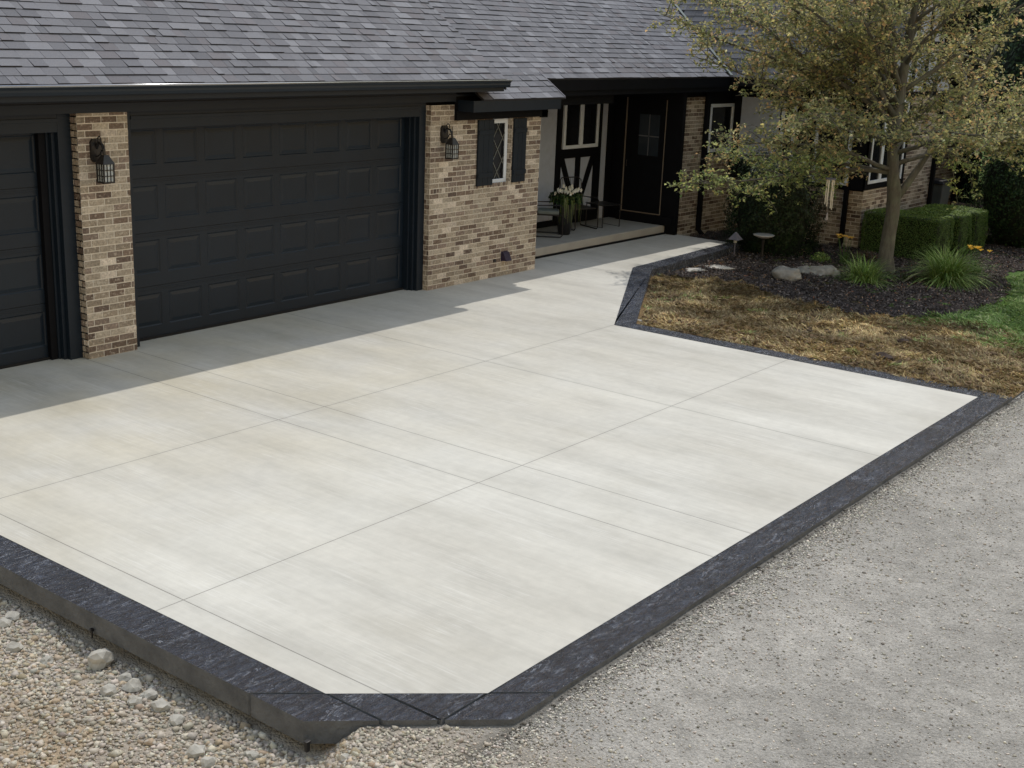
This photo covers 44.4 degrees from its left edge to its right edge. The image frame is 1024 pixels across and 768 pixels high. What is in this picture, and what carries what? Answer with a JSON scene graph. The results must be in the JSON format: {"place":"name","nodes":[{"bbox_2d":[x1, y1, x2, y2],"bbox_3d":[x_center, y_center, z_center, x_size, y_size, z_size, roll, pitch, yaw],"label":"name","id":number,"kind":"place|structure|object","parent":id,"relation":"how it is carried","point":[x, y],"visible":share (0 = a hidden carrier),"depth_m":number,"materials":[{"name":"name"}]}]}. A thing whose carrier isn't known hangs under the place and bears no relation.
{"place":"outdoors","nodes":[
{"label":"outdoors","id":0,"kind":"place"},
{"bbox_2d":[0,234,977,695],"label":"driveway","id":1,"kind":"structure","parent":0,"point":[486,486],"depth_m":11.81,"materials":[{"name":"concrete"}]},
{"bbox_2d":[0,319,1023,767],"bbox_3d":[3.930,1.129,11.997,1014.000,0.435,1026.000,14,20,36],"label":"gravel ground","id":2,"kind":"structure","parent":0,"point":[978,715],"depth_m":8.35,"materials":[{"name":"grey gravel"}]},
{"bbox_2d":[0,617,12,627],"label":"stone","id":3,"kind":"object","parent":2,"relation":"on","point":[5,622],"visible":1,"depth_m":8.84,"materials":[{"name":"stone"}]},
{"bbox_2d":[5,611,20,621],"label":"stone","id":4,"kind":"object","parent":2,"relation":"on","point":[14,616],"visible":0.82,"depth_m":8.96,"materials":[{"name":"stone"}]},
{"bbox_2d":[6,641,23,652],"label":"stone","id":5,"kind":"object","parent":2,"relation":"on","point":[13,646],"visible":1,"depth_m":8.49,"materials":[{"name":"stone"}]},
{"bbox_2d":[40,655,53,663],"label":"stone","id":6,"kind":"object","parent":2,"relation":"on","point":[46,659],"visible":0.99,"depth_m":8.38,"materials":[{"name":"stone"}]},
{"bbox_2d":[87,648,115,670],"bbox_3d":[-2.753,1.838,8.397,0.167,0.149,0.178,12,19,31],"label":"stone","id":7,"kind":"object","parent":2,"relation":"on","point":[100,659],"visible":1,"depth_m":8.33,"materials":[{"name":"stone"}]},
{"bbox_2d":[100,683,116,696],"bbox_3d":[-2.573,1.955,7.996,0.102,0.090,0.113,-6,18,-28],"label":"stone","id":8,"kind":"object","parent":2,"relation":"on","point":[108,689],"visible":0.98,"depth_m":7.96,"materials":[{"name":"stone"}]},
{"bbox_2d":[118,672,131,681],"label":"stone","id":9,"kind":"object","parent":2,"relation":"on","point":[125,676],"visible":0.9,"depth_m":8.19,"materials":[{"name":"stone"}]},
{"bbox_2d":[121,678,141,692],"bbox_3d":[-2.442,1.951,8.095,0.122,0.110,0.124,12,18,30],"label":"stone","id":10,"kind":"object","parent":2,"relation":"on","point":[132,685],"visible":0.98,"depth_m":8.06,"materials":[{"name":"stone"}]},
{"bbox_2d":[127,695,142,705],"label":"stone","id":11,"kind":"object","parent":2,"relation":"on","point":[133,700],"visible":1,"depth_m":7.87,"materials":[{"name":"stone"}]},
{"bbox_2d":[139,688,157,699],"bbox_3d":[-2.311,1.991,8.014,0.110,0.082,0.096,-13,22,-42],"label":"stone","id":12,"kind":"object","parent":2,"relation":"on","point":[151,693],"visible":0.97,"depth_m":7.99,"materials":[{"name":"stone"}]},
{"bbox_2d":[150,697,170,712],"bbox_3d":[-2.206,2.019,7.870,0.104,0.082,0.116,-11,21,-39],"label":"stone","id":13,"kind":"object","parent":2,"relation":"on","point":[161,704],"visible":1,"depth_m":7.84,"materials":[{"name":"stone"}]},
{"bbox_2d":[169,714,184,725],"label":"stone","id":14,"kind":"object","parent":2,"relation":"on","point":[176,719],"visible":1,"depth_m":7.71,"materials":[{"name":"stone"}]},
{"bbox_2d":[185,743,204,758],"bbox_3d":[-1.853,2.160,7.367,0.122,0.095,0.113,8,17,19],"label":"stone","id":15,"kind":"object","parent":2,"relation":"on","point":[194,751],"visible":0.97,"depth_m":7.33,"materials":[{"name":"stone"}]},
{"bbox_2d":[200,756,215,767],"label":"stone","id":16,"kind":"object","parent":2,"relation":"on","point":[207,762],"visible":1,"depth_m":7.22,"materials":[{"name":"stone"}]},
{"bbox_2d":[246,750,259,758],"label":"stone","id":17,"kind":"object","parent":2,"relation":"on","point":[252,754],"visible":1,"depth_m":7.37,"materials":[{"name":"stone"}]},
{"bbox_2d":[303,739,310,752],"bbox_3d":[-1.199,2.120,7.348,0.028,0.070,0.036,14,20,36],"label":"form stake","id":18,"kind":"object","parent":2,"relation":"on","point":[307,742],"visible":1,"depth_m":7.34,"materials":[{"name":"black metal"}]},
{"bbox_2d":[339,753,348,761],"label":"stone","id":19,"kind":"object","parent":2,"relation":"on","point":[342,757],"visible":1,"depth_m":7.10,"materials":[{"name":"stone"}]},
{"bbox_2d":[0,595,752,767],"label":"gravel stones","id":20,"kind":"object","parent":2,"relation":"on","point":[250,735],"visible":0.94,"depth_m":7.57,"materials":[{"name":"beige gravel"}]},
{"bbox_2d":[0,0,992,368],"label":"house","id":21,"kind":"structure","parent":2,"relation":"on","point":[174,166],"depth_m":17.67,"materials":[{"name":"brick"}]},
{"bbox_2d":[0,133,49,368],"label":"garage door","id":22,"kind":"structure","parent":21,"relation":"in","point":[23,328],"depth_m":14.27,"materials":[{"name":"paint"}]},
{"bbox_2d":[131,117,404,341],"bbox_3d":[-3.223,-2.282,17.192,0.080,2.700,5.140,14,20,36],"label":"garage door","id":23,"kind":"structure","parent":21,"relation":"in","point":[242,222],"depth_m":16.99,"materials":[{"name":"paint"}]},
{"bbox_2d":[492,118,507,182],"bbox_3d":[-0.239,-3.766,20.297,0.040,1.030,0.470,14,20,36],"label":"window","id":24,"kind":"structure","parent":21,"relation":"in","point":[501,124],"depth_m":20.34,"materials":[{"name":"glass"}]},
{"bbox_2d":[536,201,563,237],"bbox_3d":[0.657,-3.314,23.854,0.662,0.972,0.564,3,16,2],"label":"patio chair","id":25,"kind":"object","parent":21,"relation":"on","point":[548,211],"visible":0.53,"depth_m":23.66,"materials":[{"name":"black metal"}]},
{"bbox_2d":[548,184,584,234],"bbox_3d":[1.017,-3.364,24.083,0.733,0.987,0.725,14,20,36],"label":"flower planter","id":26,"kind":"object","parent":21,"relation":"on","point":[569,197],"visible":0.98,"depth_m":23.90,"materials":[{"name":"green metal"}]},
{"bbox_2d":[560,176,598,229],"bbox_3d":[1.312,-3.582,24.891,0.564,0.972,0.662,-8,19,-31],"label":"patio chair","id":27,"kind":"object","parent":21,"relation":"on","point":[581,207],"visible":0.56,"depth_m":24.89,"materials":[{"name":"black metal"}]},
{"bbox_2d":[562,104,599,149],"bbox_3d":[1.390,-5.242,25.213,0.055,0.990,1.220,14,20,36],"label":"window","id":28,"kind":"structure","parent":21,"relation":"in","point":[580,122],"depth_m":25.20,"materials":[{"name":"glass"}]},
{"bbox_2d":[585,201,621,227],"bbox_3d":[1.843,-3.429,25.422,0.520,0.465,0.520,-11,21,-39],"label":"side table","id":29,"kind":"object","parent":21,"relation":"on","point":[603,203],"visible":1,"depth_m":25.35,"materials":[{"name":"black metal"}]},
{"bbox_2d":[621,97,667,214],"bbox_3d":[2.708,-4.691,25.874,0.964,2.328,0.075,14,20,36],"label":"front door","id":30,"kind":"structure","parent":21,"relation":"in","point":[645,127],"depth_m":25.88,"materials":[{"name":"black paint"}]},
{"bbox_2d":[707,103,734,152],"bbox_3d":[4.431,-5.456,26.708,0.055,1.000,1.010,14,20,36],"label":"window","id":31,"kind":"structure","parent":21,"relation":"in","point":[723,114],"depth_m":26.67,"materials":[{"name":"glass"}]},
{"bbox_2d":[780,101,797,156],"bbox_3d":[5.784,-5.121,26.381,0.340,1.600,0.055,14,20,36],"label":"window","id":32,"kind":"structure","parent":21,"relation":"in","point":[783,112],"depth_m":26.29,"materials":[{"name":"white plastic"}]},
{"bbox_2d":[812,107,855,185],"bbox_3d":[6.595,-4.898,25.785,0.820,1.560,0.055,14,20,36],"label":"window","id":33,"kind":"structure","parent":21,"relation":"in","point":[830,136],"depth_m":25.80,"materials":[{"name":"glass"}]},
{"bbox_2d":[867,115,885,183],"bbox_3d":[7.457,-4.932,25.623,0.055,1.660,0.590,14,20,36],"label":"window","id":34,"kind":"structure","parent":21,"relation":"in","point":[876,152],"depth_m":25.71,"materials":[{"name":"glass"}]},
{"bbox_2d":[879,123,888,181],"bbox_3d":[7.820,-5.045,26.074,0.055,1.660,0.590,14,20,36],"label":"window","id":35,"kind":"structure","parent":21,"relation":"in","point":[883,177],"depth_m":26.11,"materials":[{"name":"white plastic"}]},
{"bbox_2d":[899,100,909,178],"bbox_3d":[8.183,-5.159,26.525,0.055,1.660,0.590,14,20,36],"label":"window","id":36,"kind":"structure","parent":21,"relation":"in","point":[901,156],"depth_m":26.76,"materials":[{"name":"glass"}]},
{"bbox_2d":[0,243,1011,743],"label":"driveway border","id":37,"kind":"object","parent":2,"relation":"on","point":[266,695],"visible":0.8,"depth_m":8.60,"materials":[{"name":"stone"}]},
{"bbox_2d":[486,394,1023,749],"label":"soil crumbs","id":38,"kind":"object","parent":2,"relation":"on","point":[699,607],"visible":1,"depth_m":9.63,"materials":[{"name":"stone"}]},
{"bbox_2d":[636,79,1023,397],"bbox_3d":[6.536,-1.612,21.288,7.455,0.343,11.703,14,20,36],"label":"straw turf","id":39,"kind":"structure","parent":0,"point":[981,349],"depth_m":18.21,"materials":[{"name":"brown plant"}]},
{"bbox_2d":[665,198,1023,317],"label":"mulch bed","id":40,"kind":"object","parent":39,"relation":"on","point":[886,296],"visible":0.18,"depth_m":22.11,"materials":[{"name":"brown wood"}]},
{"bbox_2d":[685,268,706,271],"bbox_3d":[3.301,-2.063,22.716,0.482,0.062,0.323,-9,19,-34],"label":"flagstone","id":41,"kind":"object","parent":40,"relation":"on","point":[693,269],"visible":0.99,"depth_m":22.63,"materials":[{"name":"grey stone"}]},
{"bbox_2d":[705,264,733,269],"bbox_3d":[3.781,-2.148,23.113,0.451,0.067,0.576,-6,18,-26],"label":"flagstone","id":42,"kind":"object","parent":40,"relation":"on","point":[720,266],"visible":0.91,"depth_m":23.03,"materials":[{"name":"grey stone"}]},
{"bbox_2d":[729,232,742,256],"bbox_3d":[4.294,-2.651,24.196,0.216,0.550,0.216,14,20,36],"label":"path light","id":43,"kind":"object","parent":40,"relation":"on","point":[735,237],"visible":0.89,"depth_m":24.11,"materials":[{"name":"grey metal"}]},
{"bbox_2d":[753,233,774,258],"bbox_3d":[4.830,-2.632,24.188,0.410,0.498,0.410,14,20,36],"label":"bird bath","id":44,"kind":"object","parent":40,"relation":"on","point":[763,236],"visible":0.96,"depth_m":24.18,"materials":[{"name":"grey stone"}]},
{"bbox_2d":[717,146,837,259],"bbox_3d":[5.218,-3.669,24.875,2.188,2.227,1.820,14,20,36],"label":"bush","id":45,"kind":"object","parent":40,"relation":"on","point":[787,224],"visible":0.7,"depth_m":24.43,"materials":[{"name":"green plant"}]},
{"bbox_2d":[771,266,801,281],"bbox_3d":[4.862,-1.942,22.313,0.626,0.309,0.394,15,20,37],"label":"boulder","id":46,"kind":"object","parent":40,"relation":"on","point":[785,273],"visible":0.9,"depth_m":22.16,"materials":[{"name":"grey stone"}]},
{"bbox_2d":[797,265,810,274],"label":"boulder","id":47,"kind":"object","parent":40,"relation":"on","point":[804,269],"visible":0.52,"depth_m":22.82,"materials":[{"name":"grey stone"}]},
{"bbox_2d":[809,251,830,262],"bbox_3d":[5.960,-2.449,24.245,0.416,0.229,0.410,14,20,36],"label":"perennial","id":48,"kind":"object","parent":40,"relation":"on","point":[822,257],"visible":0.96,"depth_m":24.18,"materials":[{"name":"green plant"}]},
{"bbox_2d":[808,265,839,277],"bbox_3d":[5.668,-2.010,22.804,0.631,0.290,0.402,1,16,-6],"label":"boulder","id":49,"kind":"object","parent":40,"relation":"on","point":[825,270],"visible":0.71,"depth_m":22.72,"materials":[{"name":"grey stone"}]},
{"bbox_2d":[645,0,1023,273],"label":"tree","id":50,"kind":"object","parent":40,"relation":"on","point":[867,54],"visible":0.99,"depth_m":22.25,"materials":[{"name":"green plant"}]},
{"bbox_2d":[824,164,835,219],"bbox_3d":[5.577,-3.441,22.011,0.177,1.140,0.180,14,20,36],"label":"wind chime","id":51,"kind":"object","parent":50,"relation":"hanging from","point":[827,189],"visible":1,"depth_m":22.02,"materials":[{"name":"grey metal"}]},
{"bbox_2d":[835,234,857,265],"bbox_3d":[6.390,-2.545,23.904,0.620,0.608,0.596,14,20,36],"label":"daylily","id":52,"kind":"object","parent":40,"relation":"on","point":[844,259],"visible":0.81,"depth_m":23.96,"materials":[{"name":"green plant"}]},
{"bbox_2d":[686,231,1022,313],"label":"fallen leaves","id":53,"kind":"object","parent":40,"relation":"on","point":[874,282],"depth_m":22.41,"materials":[{"name":"brown plant"}]},
{"bbox_2d":[819,251,904,287],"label":"ornamental grass","id":54,"kind":"object","parent":40,"relation":"on","point":[864,274],"depth_m":22.24,"materials":[{"name":"green plant"}]},
{"bbox_2d":[852,249,877,262],"bbox_3d":[6.865,-2.487,24.412,0.515,0.283,0.536,7,16,15],"label":"perennial","id":55,"kind":"object","parent":40,"relation":"on","point":[866,255],"visible":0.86,"depth_m":24.36,"materials":[{"name":"green plant"}]},
{"bbox_2d":[859,207,954,259],"bbox_3d":[7.968,-3.017,25.325,1.677,0.941,1.053,14,20,36],"label":"clipped hedge","id":56,"kind":"object","parent":40,"relation":"on","point":[916,231],"visible":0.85,"depth_m":24.94,"materials":[{"name":"green plant"}]},
{"bbox_2d":[895,268,920,283],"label":"ornamental grass","id":57,"kind":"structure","parent":40,"relation":"on","point":[905,277],"depth_m":22.47,"materials":[{"name":"green plant"}]},
{"bbox_2d":[909,207,972,255],"bbox_3d":[8.769,-3.132,25.856,1.265,0.935,0.820,14,20,36],"label":"clipped hedge","id":58,"kind":"object","parent":40,"relation":"on","point":[962,224],"visible":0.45,"depth_m":25.48,"materials":[{"name":"green plant"}]},
{"bbox_2d":[931,178,952,206],"bbox_3d":[10.036,-4.353,30.031,0.711,1.099,0.651,14,20,36],"label":"wheeled bin","id":59,"kind":"object","parent":40,"relation":"on","point":[941,191],"visible":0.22,"depth_m":29.65,"materials":[{"name":"grey plastic"}]},
{"bbox_2d":[892,241,1004,291],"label":"ornamental grass","id":60,"kind":"object","parent":40,"relation":"on","point":[951,271],"depth_m":22.34,"materials":[{"name":"green plant"}]},
{"bbox_2d":[923,203,988,252],"bbox_3d":[9.293,-3.287,26.468,1.312,0.940,0.870,14,20,36],"label":"clipped hedge","id":61,"kind":"object","parent":40,"relation":"on","point":[978,221],"visible":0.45,"depth_m":26.13,"materials":[{"name":"green plant"}]},
{"bbox_2d":[965,245,992,275],"bbox_3d":[8.714,-2.295,23.440,0.635,0.560,0.537,14,20,36],"label":"daylily","id":62,"kind":"object","parent":40,"relation":"on","point":[977,247],"visible":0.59,"depth_m":23.47,"materials":[{"name":"green plant"}]},
{"bbox_2d":[955,108,1023,247],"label":"evergreen bush","id":63,"kind":"object","parent":40,"relation":"on","point":[1002,192],"visible":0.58,"depth_m":26.58,"materials":[{"name":"green plant"}]},
{"bbox_2d":[875,352,893,360],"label":"soil clod","id":64,"kind":"object","parent":39,"relation":"on","point":[887,356],"visible":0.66,"depth_m":16.47,"materials":[{"name":"brown soil"}]},
{"bbox_2d":[897,338,908,342],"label":"soil clod","id":65,"kind":"object","parent":39,"relation":"on","point":[902,340],"visible":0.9,"depth_m":17.58,"materials":[{"name":"brown soil"}]},
{"bbox_2d":[970,0,1005,128],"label":"background tree","id":66,"kind":"object","parent":39,"relation":"on","point":[980,9],"visible":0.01,"depth_m":35.74,"materials":[{"name":"green plant"}]},
{"bbox_2d":[954,0,1023,178],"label":"evergreen tree","id":67,"kind":"object","parent":39,"relation":"on","point":[1013,56],"visible":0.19,"depth_m":29.67,"materials":[{"name":"green plant"}]}
]}

